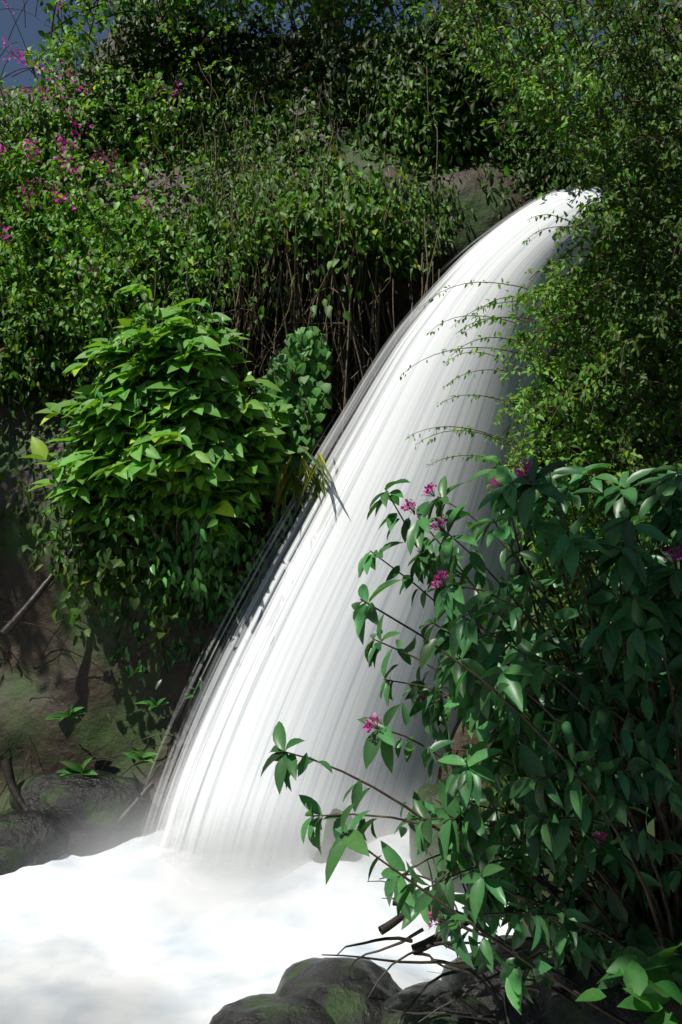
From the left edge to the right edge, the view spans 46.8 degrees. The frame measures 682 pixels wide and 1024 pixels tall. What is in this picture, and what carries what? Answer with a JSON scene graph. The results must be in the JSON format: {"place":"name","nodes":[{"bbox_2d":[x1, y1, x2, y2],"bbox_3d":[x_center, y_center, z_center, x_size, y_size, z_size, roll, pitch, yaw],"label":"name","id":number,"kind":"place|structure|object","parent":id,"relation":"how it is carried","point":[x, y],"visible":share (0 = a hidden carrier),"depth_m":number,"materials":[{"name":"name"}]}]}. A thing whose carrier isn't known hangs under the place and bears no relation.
{"place":"outdoors","nodes":[
{"label":"outdoors","id":0,"kind":"place"},
{"bbox_2d":[0,819,513,1023],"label":"pool water","id":1,"kind":"structure","parent":0,"point":[156,926],"depth_m":4.89,"materials":[{"name":"liquid"}]},
{"bbox_2d":[0,809,68,875],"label":"boulder","id":2,"kind":"object","parent":1,"relation":"in","point":[32,838],"visible":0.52,"depth_m":5.75,"materials":[{"name":"grey stone"}]},
{"bbox_2d":[9,768,155,856],"bbox_3d":[-2.053,2.445,6.316,1.051,0.745,0.901,-4,-6,36],"label":"boulder","id":3,"kind":"object","parent":1,"relation":"in","point":[85,811],"visible":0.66,"depth_m":6.03,"materials":[{"name":"grey stone"}]},
{"bbox_2d":[209,993,334,1023],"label":"boulder","id":4,"kind":"object","parent":1,"relation":"in","point":[275,1008],"visible":0.85,"depth_m":3.62,"materials":[{"name":"grey stone"}]},
{"bbox_2d":[275,957,402,1023],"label":"boulder","id":5,"kind":"object","parent":1,"relation":"in","point":[336,989],"visible":0.72,"depth_m":3.82,"materials":[{"name":"grey stone"}]},
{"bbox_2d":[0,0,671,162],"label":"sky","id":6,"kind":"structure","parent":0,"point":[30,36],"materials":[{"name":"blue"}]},
{"bbox_2d":[0,16,681,830],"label":"cliff face","id":7,"kind":"object","parent":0,"point":[26,706],"visible":0.18,"depth_m":7.00},
{"bbox_2d":[40,0,287,24],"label":"clifftop tree","id":8,"kind":"object","parent":7,"relation":"on","point":[71,3],"visible":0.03,"depth_m":14.02,"materials":[{"name":"green plant"}]},
{"bbox_2d":[19,284,312,689],"bbox_3d":[-1.473,-0.132,6.493,2.439,3.526,1.648,0,-5,0],"label":"bush","id":9,"kind":"object","parent":7,"relation":"attached to","point":[183,439],"visible":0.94,"depth_m":6.37,"materials":[{"name":"green plant"}]},
{"bbox_2d":[165,0,192,21],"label":"clifftop tree","id":10,"kind":"object","parent":7,"relation":"on","point":[168,13],"visible":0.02,"depth_m":10.09,"materials":[{"name":"green plant"}]},
{"bbox_2d":[110,54,442,512],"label":"hanging roots","id":11,"kind":"object","parent":7,"relation":"hanging from","point":[299,304],"visible":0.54,"depth_m":7.63,"materials":[{"name":"plant"}]},
{"bbox_2d":[256,326,332,505],"bbox_3d":[-0.490,-0.911,7.378,0.837,1.733,0.427,0,-5,0],"label":"heart leaf creeper","id":12,"kind":"object","parent":7,"relation":"on","point":[316,401],"visible":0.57,"depth_m":7.28,"materials":[{"name":"green plant"}]},
{"bbox_2d":[314,0,343,36],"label":"clifftop tree","id":13,"kind":"object","parent":7,"relation":"on","point":[341,25],"visible":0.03,"depth_m":11.26,"materials":[{"name":"green plant"}]},
{"bbox_2d":[0,0,681,841],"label":"bushes","id":14,"kind":"object","parent":7,"relation":"on","point":[442,90],"visible":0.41,"depth_m":8.04,"materials":[{"name":"green plant"}]},
{"bbox_2d":[0,0,245,366],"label":"flowering bush","id":15,"kind":"object","parent":14,"relation":"attached to","point":[32,155],"visible":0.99,"depth_m":7.39,"materials":[{"name":"green plant"}]},
{"bbox_2d":[11,0,681,198],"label":"tree","id":16,"kind":"object","parent":7,"relation":"on","point":[363,21],"visible":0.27,"depth_m":9.21,"materials":[{"name":"green plant"}]},
{"bbox_2d":[165,182,630,848],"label":"waterfall","id":17,"kind":"structure","parent":7,"relation":"on","point":[316,682],"depth_m":6.17,"materials":[{"name":"white liquid"}]},
{"bbox_2d":[441,0,473,27],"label":"clifftop tree","id":18,"kind":"object","parent":7,"relation":"on","point":[447,7],"visible":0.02,"depth_m":9.91,"materials":[{"name":"green plant"}]},
{"bbox_2d":[402,0,589,160],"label":"clifftop tree","id":19,"kind":"object","parent":7,"relation":"on","point":[553,32],"visible":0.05,"depth_m":12.30,"materials":[{"name":"green plant"}]},
{"bbox_2d":[599,0,644,100],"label":"overhanging bough","id":20,"kind":"object","parent":7,"relation":"attached to","point":[619,44],"visible":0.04,"depth_m":9.94,"materials":[{"name":"green plant"}]},
{"bbox_2d":[570,0,681,64],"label":"clifftop tree","id":21,"kind":"object","parent":7,"relation":"on","point":[678,28],"visible":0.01,"depth_m":10.28,"materials":[{"name":"green plant"}]},
{"bbox_2d":[517,647,681,1023],"bbox_3d":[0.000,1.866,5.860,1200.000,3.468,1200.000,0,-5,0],"label":"ground","id":22,"kind":"structure","parent":0,"point":[674,1006],"depth_m":4.45,"materials":[{"name":"brown soil"}]},
{"bbox_2d":[0,303,642,1023],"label":"fallen branches and roots","id":23,"kind":"object","parent":22,"relation":"on","point":[420,947],"visible":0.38,"depth_m":3.88,"materials":[{"name":"brown wood"}]},
{"bbox_2d":[308,808,359,862],"bbox_3d":[-0.063,2.685,5.687,0.422,1.169,0.587,0,-5,0],"label":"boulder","id":24,"kind":"object","parent":22,"relation":"on","point":[329,839],"visible":0.12,"depth_m":5.54,"materials":[{"name":"grey stone"}]},
{"bbox_2d":[44,445,681,1023],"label":"grass plants","id":25,"kind":"object","parent":22,"relation":"on","point":[650,985],"visible":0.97,"depth_m":2.75,"materials":[{"name":"green plant"}]},
{"bbox_2d":[379,980,498,1023],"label":"boulder","id":26,"kind":"object","parent":22,"relation":"on","point":[433,996],"visible":0.86,"depth_m":3.65,"materials":[{"name":"grey stone"}]},
{"bbox_2d":[409,780,474,893],"bbox_3d":[0.771,2.524,5.606,0.586,1.177,0.722,0,-5,0],"label":"boulder","id":27,"kind":"object","parent":22,"relation":"on","point":[428,793],"visible":0.11,"depth_m":5.42,"materials":[{"name":"grey stone"}]},
{"bbox_2d":[260,455,681,1023],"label":"flowering shrub","id":28,"kind":"object","parent":22,"relation":"on","point":[598,805],"visible":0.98,"depth_m":3.10,"materials":[{"name":"green plant"}]},
{"bbox_2d":[441,935,544,1023],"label":"boulder","id":29,"kind":"object","parent":22,"relation":"on","point":[465,981],"visible":0.18,"depth_m":3.82,"materials":[{"name":"grey stone"}]},
{"bbox_2d":[400,0,681,647],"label":"bank shrub","id":30,"kind":"object","parent":22,"relation":"on","point":[638,194],"visible":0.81,"depth_m":5.18,"materials":[{"name":"green plant"}]},
{"bbox_2d":[527,914,661,1023],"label":"boulder","id":31,"kind":"object","parent":22,"relation":"on","point":[554,1009],"visible":0.15,"depth_m":3.55,"materials":[{"name":"grey stone"}]}
]}

